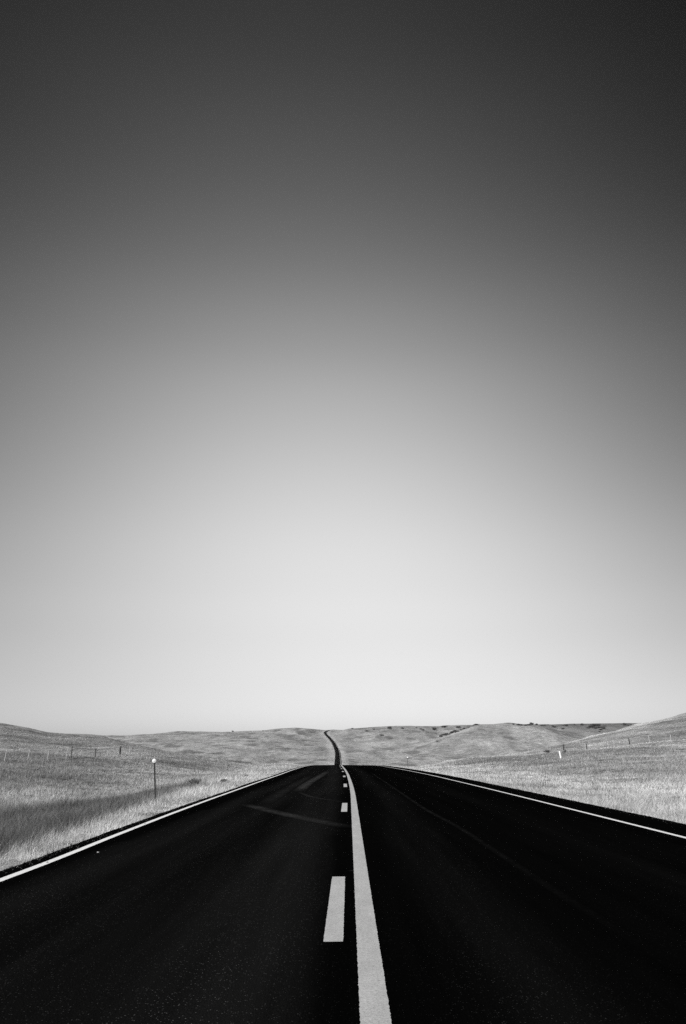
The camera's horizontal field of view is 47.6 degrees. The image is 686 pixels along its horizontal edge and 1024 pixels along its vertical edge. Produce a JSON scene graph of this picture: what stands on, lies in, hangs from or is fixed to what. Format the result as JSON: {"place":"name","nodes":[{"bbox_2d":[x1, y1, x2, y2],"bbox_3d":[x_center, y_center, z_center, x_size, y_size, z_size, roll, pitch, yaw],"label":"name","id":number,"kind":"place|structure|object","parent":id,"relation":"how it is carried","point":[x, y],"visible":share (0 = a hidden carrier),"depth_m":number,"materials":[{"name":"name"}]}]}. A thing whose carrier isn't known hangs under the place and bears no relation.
{"place":"outdoors","nodes":[
{"label":"outdoors","id":0,"kind":"place"},
{"bbox_2d":[2,771,677,882],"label":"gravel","id":1,"kind":"structure","parent":0,"point":[211,797],"depth_m":14.21,"materials":[{"name":"grey gravel"}]},
{"bbox_2d":[0,730,685,1023],"bbox_3d":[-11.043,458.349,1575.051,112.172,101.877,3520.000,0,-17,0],"label":"road","id":2,"kind":"structure","parent":0,"point":[213,911],"depth_m":6.02,"materials":[{"name":"black asphalt"}]},
{"bbox_2d":[0,766,304,881],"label":"edge line marking","id":3,"kind":"object","parent":2,"relation":"on","point":[55,859],"visible":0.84,"depth_m":10.88,"materials":[{"name":"paint"}]},
{"bbox_2d":[253,775,314,803],"bbox_3d":[-1.916,11.112,31.800,0.525,0.008,26.336,0,-17,0],"label":"tyre mark","id":4,"kind":"object","parent":2,"relation":"on","point":[273,797],"visible":1,"depth_m":24.84,"materials":[{"name":"rubber"}]},
{"bbox_2d":[236,804,361,828],"bbox_3d":[-1.193,6.179,15.941,0.502,0.033,7.337,6,-18,-20],"label":"tyre mark","id":5,"kind":"object","parent":2,"relation":"on","point":[339,825],"visible":1,"depth_m":15.13,"materials":[{"name":"rubber"}]},
{"bbox_2d":[291,771,330,791],"bbox_3d":[-1.322,13.654,40.011,0.613,0.012,31.277,0,-17,1],"label":"tyre mark","id":6,"kind":"object","parent":2,"relation":"on","point":[305,786],"visible":0.95,"depth_m":32.15,"materials":[{"name":"rubber"}]},
{"bbox_2d":[297,792,350,803],"bbox_3d":[-0.732,8.044,21.968,0.430,0.020,6.687,4,-18,-14],"label":"tyre mark","id":7,"kind":"object","parent":2,"relation":"on","point":[304,794],"visible":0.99,"depth_m":21.21,"materials":[{"name":"rubber"}]},
{"bbox_2d":[323,876,344,941],"bbox_3d":[-0.053,3.182,6.346,0.134,0.002,2.780,0,-17,0],"label":"dash marking","id":8,"kind":"object","parent":2,"relation":"on","point":[334,928],"visible":1,"depth_m":5.93,"materials":[{"name":"paint"}]},
{"bbox_2d":[341,803,346,811],"bbox_3d":[0.034,6.707,17.696,0.133,0.002,3.020,0,-17,0],"label":"dash marking","id":9,"kind":"object","parent":2,"relation":"on","point":[344,807],"visible":1,"depth_m":17.51,"materials":[{"name":"paint"}]},
{"bbox_2d":[341,765,391,1023],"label":"line marking","id":10,"kind":"object","parent":2,"relation":"on","point":[373,1003],"visible":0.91,"depth_m":4.92,"materials":[{"name":"paint"}]},
{"bbox_2d":[370,772,685,974],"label":"tyre mark","id":11,"kind":"object","parent":2,"relation":"on","point":[668,962],"visible":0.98,"depth_m":6.17,"materials":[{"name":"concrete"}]},
{"bbox_2d":[376,765,685,837],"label":"edge line marking","id":12,"kind":"object","parent":2,"relation":"on","point":[575,810],"visible":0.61,"depth_m":16.31,"materials":[{"name":"paint"}]},
{"bbox_2d":[0,713,685,870],"bbox_3d":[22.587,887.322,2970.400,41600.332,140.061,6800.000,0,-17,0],"label":"ground","id":13,"kind":"structure","parent":0,"point":[398,746],"depth_m":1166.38,"materials":[{"name":"grey plant"}]},
{"bbox_2d":[0,746,129,760],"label":"wire fence","id":14,"kind":"object","parent":13,"relation":"on","point":[95,749],"visible":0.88,"depth_m":95.83,"materials":[{"name":"metal"}]},
{"bbox_2d":[152,759,155,800],"bbox_3d":[-5.482,7.925,22.689,0.124,1.403,0.067,-6,-17,-1],"label":"delineator","id":15,"kind":"object","parent":13,"relation":"on","point":[154,761],"visible":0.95,"depth_m":22.75,"materials":[{"name":"metal"}]},
{"bbox_2d":[186,778,202,784],"bbox_3d":[-6.683,12.061,34.782,0.797,0.389,0.639,15,-23,-41],"label":"sagebrush","id":16,"kind":"object","parent":13,"relation":"on","point":[195,781],"visible":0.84,"depth_m":34.73,"materials":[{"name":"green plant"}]},
{"bbox_2d":[528,735,671,750],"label":"wire fence","id":17,"kind":"object","parent":13,"relation":"on","point":[600,744],"visible":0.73,"depth_m":163.15,"materials":[{"name":"metal"}]},
{"bbox_2d":[0,0,685,734],"label":"sky","id":18,"kind":"structure","parent":0,"point":[342,343],"materials":[{"name":"grey"}]}
]}

